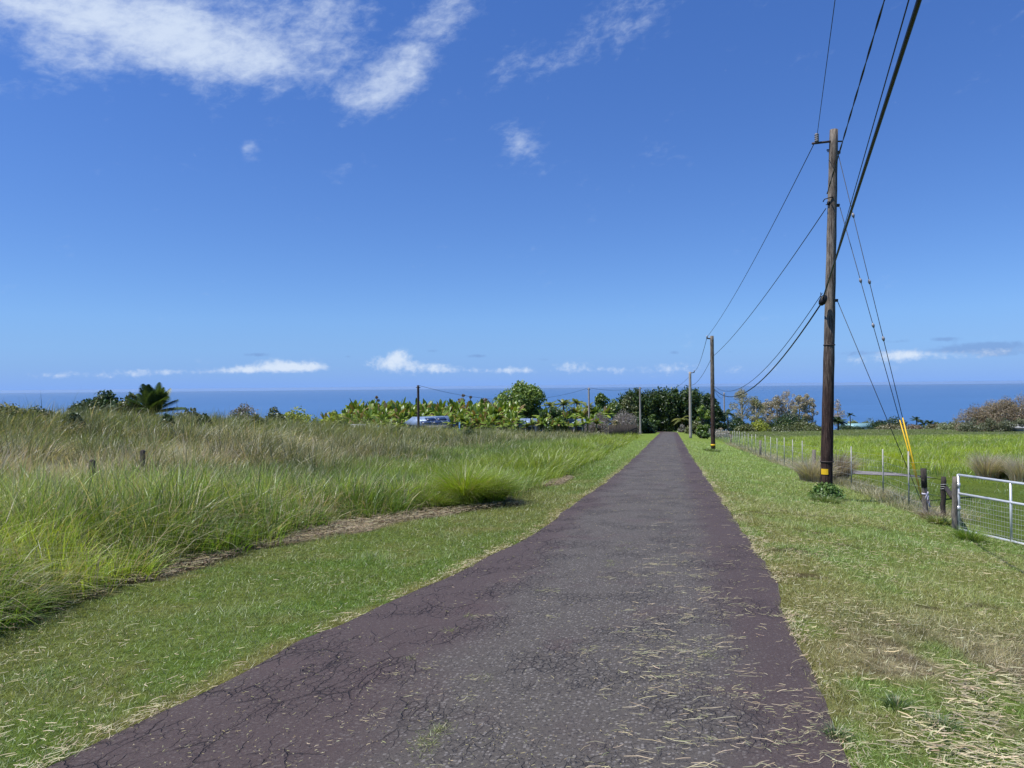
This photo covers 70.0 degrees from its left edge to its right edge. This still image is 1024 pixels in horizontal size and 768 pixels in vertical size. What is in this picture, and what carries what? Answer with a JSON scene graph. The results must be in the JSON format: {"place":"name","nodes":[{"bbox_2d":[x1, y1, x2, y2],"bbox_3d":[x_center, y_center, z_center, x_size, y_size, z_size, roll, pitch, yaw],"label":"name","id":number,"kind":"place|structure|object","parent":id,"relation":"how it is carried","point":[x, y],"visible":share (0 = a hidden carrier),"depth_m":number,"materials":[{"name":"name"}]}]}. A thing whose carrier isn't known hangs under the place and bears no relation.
{"place":"outdoors","nodes":[
{"label":"outdoors","id":0,"kind":"place"},
{"bbox_2d":[0,438,523,640],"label":"tall green grass","id":1,"kind":"structure","parent":0,"point":[96,536],"depth_m":9.11,"materials":[{"name":"plant"}]},
{"bbox_2d":[46,432,851,767],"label":"road","id":2,"kind":"structure","parent":0,"point":[582,602],"depth_m":4.68,"materials":[{"name":"asphalt"}]},
{"bbox_2d":[389,549,717,764],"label":"road weeds","id":3,"kind":"object","parent":2,"relation":"on","point":[430,733],"visible":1,"depth_m":3.74,"materials":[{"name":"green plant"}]},
{"bbox_2d":[0,424,1023,767],"bbox_3d":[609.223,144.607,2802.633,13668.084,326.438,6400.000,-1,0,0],"label":"ground","id":4,"kind":"structure","parent":0,"point":[988,516],"depth_m":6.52,"materials":[{"name":"plant"}]},
{"bbox_2d":[0,402,44,423],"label":"shrub","id":5,"kind":"object","parent":4,"relation":"on","point":[16,409],"visible":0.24,"depth_m":37.82,"materials":[{"name":"green plant"}]},
{"bbox_2d":[0,575,76,622],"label":"grass clump","id":6,"kind":"object","parent":4,"relation":"on","point":[19,594],"visible":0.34,"depth_m":6.29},
{"bbox_2d":[27,405,56,420],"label":"shrub","id":7,"kind":"object","parent":4,"relation":"on","point":[41,410],"visible":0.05,"depth_m":40.92,"materials":[{"name":"green plant"}]},
{"bbox_2d":[37,587,84,611],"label":"grass clump","id":8,"kind":"object","parent":4,"relation":"on","point":[51,604],"visible":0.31,"depth_m":6.60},
{"bbox_2d":[60,412,85,430],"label":"field bush","id":9,"kind":"object","parent":4,"relation":"on","point":[73,416],"visible":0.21,"depth_m":33.89,"materials":[{"name":"green plant"}]},
{"bbox_2d":[67,389,123,413],"bbox_3d":[-34.665,2.483,61.934,5.895,4.043,5.998,0,0,-23],"label":"dark tree","id":10,"kind":"object","parent":4,"relation":"on","point":[108,397],"visible":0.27,"depth_m":61.22,"materials":[{"name":"green plant"}]},
{"bbox_2d":[113,393,150,419],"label":"shrub","id":11,"kind":"object","parent":4,"relation":"on","point":[120,404],"visible":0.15,"depth_m":59.28,"materials":[{"name":"green plant"}]},
{"bbox_2d":[124,382,186,417],"bbox_3d":[-29.274,1.722,60.053,4.642,3.847,4.872,-1,0,25],"label":"palm tree","id":12,"kind":"object","parent":4,"relation":"on","point":[150,397],"visible":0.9,"depth_m":59.46,"materials":[{"name":"green plant"}]},
{"bbox_2d":[158,413,174,428],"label":"field bush","id":13,"kind":"object","parent":4,"relation":"on","point":[167,417],"visible":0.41,"depth_m":39.85,"materials":[{"name":"green plant"}]},
{"bbox_2d":[227,402,259,419],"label":"shrub","id":14,"kind":"object","parent":4,"relation":"on","point":[246,409],"visible":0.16,"depth_m":79.68,"materials":[{"name":"green plant"}]},
{"bbox_2d":[243,414,271,426],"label":"field bush","id":15,"kind":"object","parent":4,"relation":"on","point":[255,417],"visible":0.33,"depth_m":51.82,"materials":[{"name":"green plant"}]},
{"bbox_2d":[265,407,286,421],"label":"shrub","id":16,"kind":"object","parent":4,"relation":"on","point":[271,413],"visible":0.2,"depth_m":85.68,"materials":[{"name":"green plant"}]},
{"bbox_2d":[279,406,321,423],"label":"shrub","id":17,"kind":"object","parent":4,"relation":"on","point":[288,414],"visible":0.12,"depth_m":87.52,"materials":[{"name":"green plant"}]},
{"bbox_2d":[0,391,608,501],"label":"rough field grass","id":18,"kind":"structure","parent":4,"relation":"on","point":[231,439],"depth_m":29.67,"materials":[{"name":"plant"}]},
{"bbox_2d":[319,410,349,424],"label":"shrub","id":19,"kind":"object","parent":4,"relation":"on","point":[335,417],"visible":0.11,"depth_m":89.65,"materials":[{"name":"green plant"}]},
{"bbox_2d":[100,431,639,514],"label":"fresh green grass","id":20,"kind":"structure","parent":4,"relation":"on","point":[547,467],"depth_m":23.28,"materials":[{"name":"plant"}]},
{"bbox_2d":[416,385,419,428],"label":"utility pole","id":21,"kind":"object","parent":4,"relation":"on","point":[418,411],"visible":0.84,"depth_m":81.89,"materials":[{"name":"brown wood"}]},
{"bbox_2d":[372,474,486,503],"bbox_3d":[-2.020,2.065,14.436,3.228,0.797,3.155,-1,0,0],"label":"grass clump","id":22,"kind":"object","parent":4,"relation":"on","point":[411,487],"visible":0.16,"depth_m":14.23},
{"bbox_2d":[405,416,457,429],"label":"house","id":23,"kind":"structure","parent":4,"relation":"on","point":[429,420],"depth_m":96.45,"materials":[{"name":"white metal"}]},
{"bbox_2d":[412,484,488,509],"bbox_3d":[-1.359,2.125,14.106,2.350,0.593,2.313,-1,0,0],"label":"grass clump","id":24,"kind":"object","parent":4,"relation":"on","point":[446,500],"visible":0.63,"depth_m":13.89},
{"bbox_2d":[408,455,558,506],"bbox_3d":[-0.798,1.877,14.620,3.765,1.127,3.669,-1,0,0],"label":"grass clump","id":25,"kind":"object","parent":4,"relation":"on","point":[457,484],"visible":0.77,"depth_m":14.33,"materials":[{"name":"plant"}]},
{"bbox_2d":[459,460,542,504],"bbox_3d":[-0.296,1.972,14.747,2.601,0.920,2.412,-1,0,0],"label":"grass clump","id":26,"kind":"object","parent":4,"relation":"on","point":[496,496],"visible":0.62,"depth_m":14.58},
{"bbox_2d":[0,445,1023,767],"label":"straw litter","id":27,"kind":"object","parent":4,"relation":"on","point":[508,499],"visible":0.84,"depth_m":4.68,"materials":[{"name":"plant"}]},
{"bbox_2d":[490,380,546,429],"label":"round tree","id":28,"kind":"object","parent":4,"relation":"on","point":[521,392],"visible":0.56,"depth_m":125.95,"materials":[{"name":"green plant"}]},
{"bbox_2d":[518,418,538,432],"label":"house","id":29,"kind":"structure","parent":4,"relation":"on","point":[535,427],"depth_m":106.55,"materials":[{"name":"white paint"}]},
{"bbox_2d":[539,406,566,431],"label":"broadleaf tree","id":30,"kind":"object","parent":4,"relation":"on","point":[554,413],"visible":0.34,"depth_m":107.38,"materials":[{"name":"green plant"}]},
{"bbox_2d":[549,416,569,432],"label":"shrub","id":31,"kind":"object","parent":4,"relation":"on","point":[565,428],"visible":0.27,"depth_m":103.09,"materials":[{"name":"green plant"}]},
{"bbox_2d":[567,419,589,432],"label":"house","id":32,"kind":"structure","parent":4,"relation":"on","point":[579,428],"depth_m":110.42,"materials":[{"name":"white metal"}]},
{"bbox_2d":[584,412,611,433],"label":"leafless shrub","id":33,"kind":"object","parent":4,"relation":"on","point":[591,428],"visible":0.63,"depth_m":102.64,"materials":[{"name":"grey plant"}]},
{"bbox_2d":[593,392,615,431],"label":"broadleaf tree","id":34,"kind":"object","parent":4,"relation":"on","point":[601,401],"visible":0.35,"depth_m":127.60,"materials":[{"name":"green plant"}]},
{"bbox_2d":[601,398,622,432],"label":"broadleaf tree","id":35,"kind":"object","parent":4,"relation":"on","point":[613,405],"visible":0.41,"depth_m":131.51,"materials":[{"name":"green plant"}]},
{"bbox_2d":[604,409,641,435],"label":"leafless shrub","id":36,"kind":"object","parent":4,"relation":"on","point":[627,420],"visible":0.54,"depth_m":103.26,"materials":[{"name":"grey plant"}]},
{"bbox_2d":[609,424,637,434],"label":"board fence","id":37,"kind":"object","parent":4,"relation":"on","point":[619,429],"visible":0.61,"depth_m":83.54,"materials":[{"name":"grey wood"}]},
{"bbox_2d":[620,394,638,423],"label":"broadleaf tree","id":38,"kind":"object","parent":4,"relation":"on","point":[627,405],"visible":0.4,"depth_m":133.33,"materials":[{"name":"green plant"}]},
{"bbox_2d":[616,387,663,429],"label":"broadleaf tree","id":39,"kind":"object","parent":4,"relation":"on","point":[648,407],"visible":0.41,"depth_m":148.18,"materials":[{"name":"green plant"}]},
{"bbox_2d":[633,411,647,433],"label":"dark tree","id":40,"kind":"object","parent":4,"relation":"on","point":[644,423],"visible":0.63,"depth_m":121.45,"materials":[{"name":"green plant"}]},
{"bbox_2d":[637,421,657,433],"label":"shrub","id":41,"kind":"object","parent":4,"relation":"on","point":[650,429],"visible":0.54,"depth_m":122.79,"materials":[{"name":"green plant"}]},
{"bbox_2d":[647,385,703,431],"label":"broadleaf tree","id":42,"kind":"object","parent":4,"relation":"on","point":[674,404],"visible":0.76,"depth_m":147.73,"materials":[{"name":"green plant"}]},
{"bbox_2d":[689,370,694,437],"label":"utility pole","id":43,"kind":"object","parent":4,"relation":"on","point":[690,413],"visible":0.98,"depth_m":84.66,"materials":[{"name":"grey wood"}]},
{"bbox_2d":[684,420,700,433],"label":"shrub","id":44,"kind":"object","parent":4,"relation":"on","point":[695,423],"visible":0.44,"depth_m":127.41,"materials":[{"name":"green plant"}]},
{"bbox_2d":[696,405,709,433],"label":"broadleaf tree","id":45,"kind":"object","parent":4,"relation":"on","point":[704,414],"visible":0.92,"depth_m":111.53,"materials":[{"name":"green plant"}]},
{"bbox_2d":[706,336,714,448],"bbox_3d":[13.324,0.659,48.997,0.540,7.808,0.316,-1,0,0],"label":"utility pole","id":46,"kind":"object","parent":4,"relation":"on","point":[712,391],"visible":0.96,"depth_m":48.89,"materials":[{"name":"wood"}]},
{"bbox_2d":[695,393,728,431],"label":"dark tree","id":47,"kind":"object","parent":4,"relation":"on","point":[705,400],"visible":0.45,"depth_m":134.09,"materials":[{"name":"green plant"}]},
{"bbox_2d":[709,415,726,432],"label":"broadleaf tree","id":48,"kind":"object","parent":4,"relation":"on","point":[723,426],"visible":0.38,"depth_m":148.94,"materials":[{"name":"green plant"}]},
{"bbox_2d":[725,416,745,430],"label":"shrub","id":49,"kind":"object","parent":4,"relation":"on","point":[734,422],"visible":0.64,"depth_m":188.73,"materials":[{"name":"green plant"}]},
{"bbox_2d":[728,388,756,419],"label":"loose tree","id":50,"kind":"object","parent":4,"relation":"on","point":[742,397],"visible":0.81,"depth_m":214.09,"materials":[{"name":"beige plant"}]},
{"bbox_2d":[733,422,755,431],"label":"shrub","id":51,"kind":"object","parent":4,"relation":"on","point":[747,427],"visible":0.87,"depth_m":179.29,"materials":[{"name":"green plant"}]},
{"bbox_2d":[746,396,765,422],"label":"loose tree","id":52,"kind":"object","parent":4,"relation":"on","point":[757,404],"visible":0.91,"depth_m":211.24,"materials":[{"name":"beige plant"}]},
{"bbox_2d":[750,420,770,431],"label":"shrub","id":53,"kind":"object","parent":4,"relation":"on","point":[760,425],"visible":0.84,"depth_m":180.10,"materials":[{"name":"green plant"}]},
{"bbox_2d":[761,399,775,423],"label":"loose tree","id":54,"kind":"object","parent":4,"relation":"on","point":[767,406],"visible":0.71,"depth_m":224.06,"materials":[{"name":"beige plant"}]},
{"bbox_2d":[768,394,786,424],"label":"loose tree","id":55,"kind":"object","parent":4,"relation":"on","point":[776,402],"visible":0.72,"depth_m":221.50,"materials":[{"name":"beige plant"}]},
{"bbox_2d":[772,414,793,427],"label":"shrub","id":56,"kind":"object","parent":4,"relation":"on","point":[779,422],"visible":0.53,"depth_m":191.17,"materials":[{"name":"green plant"}]},
{"bbox_2d":[766,421,806,431],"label":"shrub","id":57,"kind":"object","parent":4,"relation":"on","point":[779,428],"visible":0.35,"depth_m":175.53,"materials":[{"name":"green plant"}]},
{"bbox_2d":[776,390,797,415],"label":"loose tree","id":58,"kind":"object","parent":4,"relation":"on","point":[784,408],"visible":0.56,"depth_m":223.77,"materials":[{"name":"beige plant"}]},
{"bbox_2d":[782,409,806,424],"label":"shrub","id":59,"kind":"object","parent":4,"relation":"on","point":[794,418],"visible":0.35,"depth_m":194.73,"materials":[{"name":"green plant"}]},
{"bbox_2d":[790,394,804,418],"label":"loose tree","id":60,"kind":"object","parent":4,"relation":"on","point":[798,399],"visible":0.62,"depth_m":219.66,"materials":[{"name":"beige plant"}]},
{"bbox_2d":[793,418,818,430],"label":"shrub","id":61,"kind":"object","parent":4,"relation":"on","point":[805,423],"visible":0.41,"depth_m":189.13,"materials":[{"name":"green plant"}]},
{"bbox_2d":[799,393,814,421],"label":"loose tree","id":62,"kind":"object","parent":4,"relation":"on","point":[806,403],"visible":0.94,"depth_m":217.45,"materials":[{"name":"beige plant"}]},
{"bbox_2d":[801,424,820,430],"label":"shrub","id":63,"kind":"object","parent":4,"relation":"on","point":[814,427],"visible":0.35,"depth_m":180.78,"materials":[{"name":"green plant"}]},
{"bbox_2d":[779,454,844,482],"bbox_3d":[10.030,2.683,24.150,2.924,1.181,2.990,-1,0,27],"label":"dead grass clump","id":64,"kind":"object","parent":4,"relation":"on","point":[809,471],"visible":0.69,"depth_m":23.73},
{"bbox_2d":[707,429,929,509],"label":"wire fence","id":65,"kind":"object","parent":4,"relation":"on","point":[760,451],"visible":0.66,"depth_m":27.36,"materials":[{"name":"metal"}]},
{"bbox_2d":[807,481,845,500],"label":"vine weed","id":66,"kind":"object","parent":4,"relation":"on","point":[827,490],"visible":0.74,"depth_m":18.05,"materials":[{"name":"green plant"}]},
{"bbox_2d":[812,128,841,484],"bbox_3d":[7.928,-1.666,18.334,0.780,9.449,0.380,0,0,-26],"label":"utility pole","id":67,"kind":"object","parent":4,"relation":"on","point":[829,300],"visible":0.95,"depth_m":18.25,"materials":[{"name":"wood"}]},
{"bbox_2d":[707,144,813,336],"bbox_3d":[10.316,-4.575,33.670,0.022,2.854,31.166,-1,0,10],"label":"overhead wire","id":68,"kind":"object","parent":67,"relation":"attached to","point":[771,227],"visible":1,"depth_m":23.51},
{"bbox_2d":[713,305,820,396],"bbox_3d":[10.561,-0.641,33.610,0.040,2.677,31.313,-1,0,11],"label":"overhead wire","id":69,"kind":"object","parent":67,"relation":"attached to","point":[781,358],"visible":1,"depth_m":23.07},
{"bbox_2d":[712,208,825,356],"bbox_3d":[10.630,-3.098,33.666,0.024,2.599,31.170,-1,0,10],"label":"overhead wire","id":70,"kind":"object","parent":67,"relation":"attached to","point":[778,277],"visible":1,"depth_m":24.27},
{"bbox_2d":[817,1,834,132],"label":"overhead wire","id":71,"kind":"object","parent":67,"relation":"attached to","point":[826,62],"visible":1,"depth_m":14.51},
{"bbox_2d":[827,0,884,193],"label":"overhead wire","id":72,"kind":"object","parent":67,"relation":"attached to","point":[877,23],"visible":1,"depth_m":11.94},
{"bbox_2d":[822,0,921,298],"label":"overhead wire","id":73,"kind":"object","parent":67,"relation":"attached to","point":[904,44],"visible":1,"depth_m":6.53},
{"bbox_2d":[837,0,909,249],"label":"overhead wire","id":74,"kind":"object","parent":67,"relation":"attached to","point":[879,104],"visible":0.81,"depth_m":8.53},
{"bbox_2d":[837,301,921,502],"bbox_3d":[9.065,0.480,18.000,1.900,5.138,0.018,-1,0,20],"label":"guy wire","id":75,"kind":"object","parent":67,"relation":"attached to","point":[879,400],"visible":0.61,"depth_m":18.00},
{"bbox_2d":[839,158,921,497],"bbox_3d":[9.014,-1.369,17.883,1.839,8.833,0.077,-1,0,29],"label":"guy wire","id":76,"kind":"object","parent":67,"relation":"attached to","point":[869,281],"visible":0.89,"depth_m":17.82,"materials":[{"name":"grey metal"}]},
{"bbox_2d":[840,208,921,499],"bbox_3d":[9.059,-0.697,17.925,1.810,7.488,0.076,-1,0,26],"label":"guy wire","id":77,"kind":"object","parent":67,"relation":"attached to","point":[860,281],"visible":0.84,"depth_m":17.91,"materials":[{"name":"grey metal"}]},
{"bbox_2d":[804,493,849,503],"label":"grass clump","id":78,"kind":"object","parent":4,"relation":"on","point":[823,499],"visible":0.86,"depth_m":16.87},
{"bbox_2d":[804,446,871,479],"bbox_3d":[11.423,2.701,25.486,3.278,1.472,3.524,-1,0,0],"label":"dead grass clump","id":79,"kind":"object","parent":4,"relation":"on","point":[841,463],"visible":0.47,"depth_m":25.17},
{"bbox_2d":[833,399,844,426],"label":"loose tree","id":80,"kind":"object","parent":4,"relation":"on","point":[836,405],"visible":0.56,"depth_m":227.19,"materials":[{"name":"grey plant"}]},
{"bbox_2d":[814,719,865,740],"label":"grass clump","id":81,"kind":"object","parent":4,"relation":"on","point":[833,736],"visible":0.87,"depth_m":3.71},
{"bbox_2d":[833,417,848,429],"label":"palm tree","id":82,"kind":"object","parent":4,"relation":"on","point":[837,420],"visible":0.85,"depth_m":189.39,"materials":[{"name":"green plant"}]},
{"bbox_2d":[694,428,1023,521],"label":"pasture grass","id":83,"kind":"structure","parent":4,"relation":"on","point":[884,439],"depth_m":50.39,"materials":[{"name":"plant"}]},
{"bbox_2d":[866,419,886,428],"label":"shrub","id":84,"kind":"object","parent":4,"relation":"on","point":[879,423],"visible":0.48,"depth_m":208.00,"materials":[{"name":"green plant"}]},
{"bbox_2d":[875,423,908,429],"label":"shrub","id":85,"kind":"object","parent":4,"relation":"on","point":[893,426],"visible":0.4,"depth_m":198.81,"materials":[{"name":"green plant"}]},
{"bbox_2d":[883,416,908,425],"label":"broadleaf tree","id":86,"kind":"object","parent":4,"relation":"on","point":[895,420],"visible":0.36,"depth_m":209.17,"materials":[{"name":"green plant"}]},
{"bbox_2d":[873,688,925,710],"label":"grass clump","id":87,"kind":"object","parent":4,"relation":"on","point":[894,698],"visible":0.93,"depth_m":4.10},
{"bbox_2d":[920,468,937,513],"bbox_3d":[8.699,2.294,15.093,0.515,1.107,0.142,-1,0,-3],"label":"fence post","id":88,"kind":"object","parent":4,"relation":"on","point":[925,495],"visible":0.92,"depth_m":15.05,"materials":[{"name":"brown wood"}]},
{"bbox_2d":[905,506,960,518],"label":"dead grass clump","id":89,"kind":"object","parent":4,"relation":"on","point":[921,515],"visible":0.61,"depth_m":14.91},
{"bbox_2d":[910,706,972,733],"bbox_3d":[2.253,1.753,3.827,0.311,0.113,0.333,0,0,-36],"label":"grass clump","id":90,"kind":"object","parent":4,"relation":"on","point":[952,726],"visible":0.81,"depth_m":3.81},
{"bbox_2d":[940,477,951,515],"bbox_3d":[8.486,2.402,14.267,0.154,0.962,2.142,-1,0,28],"label":"fence post","id":91,"kind":"object","parent":4,"relation":"on","point":[944,489],"visible":0.88,"depth_m":15.13,"materials":[{"name":"brown wood"}]},
{"bbox_2d":[934,419,958,429],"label":"shrub","id":92,"kind":"object","parent":4,"relation":"on","point":[943,425],"visible":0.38,"depth_m":175.47,"materials":[{"name":"green plant"}]},
{"bbox_2d":[923,513,973,525],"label":"grass clump","id":93,"kind":"object","parent":4,"relation":"on","point":[939,520],"visible":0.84,"depth_m":14.04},
{"bbox_2d":[951,476,957,530],"bbox_3d":[8.055,2.218,13.306,0.125,1.071,0.112,-1,0,0],"label":"fence post","id":94,"kind":"object","parent":4,"relation":"on","point":[954,514],"visible":0.88,"depth_m":13.27,"materials":[{"name":"grey wood"}]},
{"bbox_2d":[957,474,1023,545],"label":"farm gate","id":95,"kind":"structure","parent":94,"relation":"attached to","point":[1010,502],"depth_m":12.46,"materials":[{"name":"metal"}]},
{"bbox_2d":[958,418,983,431],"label":"shrub","id":96,"kind":"object","parent":4,"relation":"on","point":[965,426],"visible":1,"depth_m":139.52,"materials":[{"name":"green plant"}]},
{"bbox_2d":[951,404,994,430],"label":"tree","id":97,"kind":"object","parent":4,"relation":"on","point":[968,417],"visible":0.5,"depth_m":149.83,"materials":[{"name":"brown plant"}]},
{"bbox_2d":[949,525,1000,541],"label":"grass clump","id":98,"kind":"object","parent":4,"relation":"on","point":[961,533],"visible":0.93,"depth_m":12.01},
{"bbox_2d":[961,448,1019,479],"bbox_3d":[16.872,2.787,25.961,2.570,1.245,2.454,-1,0,0],"label":"dead grass clump","id":99,"kind":"object","parent":4,"relation":"on","point":[985,468],"visible":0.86,"depth_m":25.78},
{"bbox_2d":[970,399,1012,429],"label":"tree","id":100,"kind":"object","parent":4,"relation":"on","point":[989,407],"visible":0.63,"depth_m":146.84,"materials":[{"name":"brown plant"}]},
{"bbox_2d":[979,418,1003,431],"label":"shrub","id":101,"kind":"object","parent":4,"relation":"on","point":[985,425],"visible":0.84,"depth_m":139.57,"materials":[{"name":"green plant"}]},
{"bbox_2d":[979,453,1023,479],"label":"grass clump","id":102,"kind":"object","parent":4,"relation":"on","point":[1004,476],"visible":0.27,"depth_m":25.78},
{"bbox_2d":[990,417,1014,431],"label":"shrub","id":103,"kind":"object","parent":4,"relation":"on","point":[1006,424],"visible":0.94,"depth_m":139.37,"materials":[{"name":"green plant"}]},
{"bbox_2d":[986,395,1023,428],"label":"tree","id":104,"kind":"object","parent":4,"relation":"on","point":[1006,402],"visible":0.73,"depth_m":145.85,"materials":[{"name":"brown plant"}]},
{"bbox_2d":[993,451,1023,481],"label":"dead grass clump","id":105,"kind":"object","parent":4,"relation":"on","point":[1014,471],"visible":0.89,"depth_m":24.93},
{"bbox_2d":[1005,393,1023,423],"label":"feathery tree","id":106,"kind":"object","parent":4,"relation":"on","point":[1021,403],"visible":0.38,"depth_m":145.37,"materials":[{"name":"brown plant"}]},
{"bbox_2d":[0,383,1023,430],"bbox_3d":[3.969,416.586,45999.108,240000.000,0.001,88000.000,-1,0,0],"label":"sea","id":107,"kind":"structure","parent":0,"point":[940,403],"depth_m":18391.33,"materials":[{"name":"liquid"}]},
{"bbox_2d":[0,0,1023,392],"label":"sky","id":108,"kind":"structure","parent":0,"point":[196,195],"materials":[{"name":"blue"}]},
{"bbox_2d":[850,470,932,477],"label":"farm track","id":109,"kind":"structure","parent":0,"point":[878,473],"depth_m":28.46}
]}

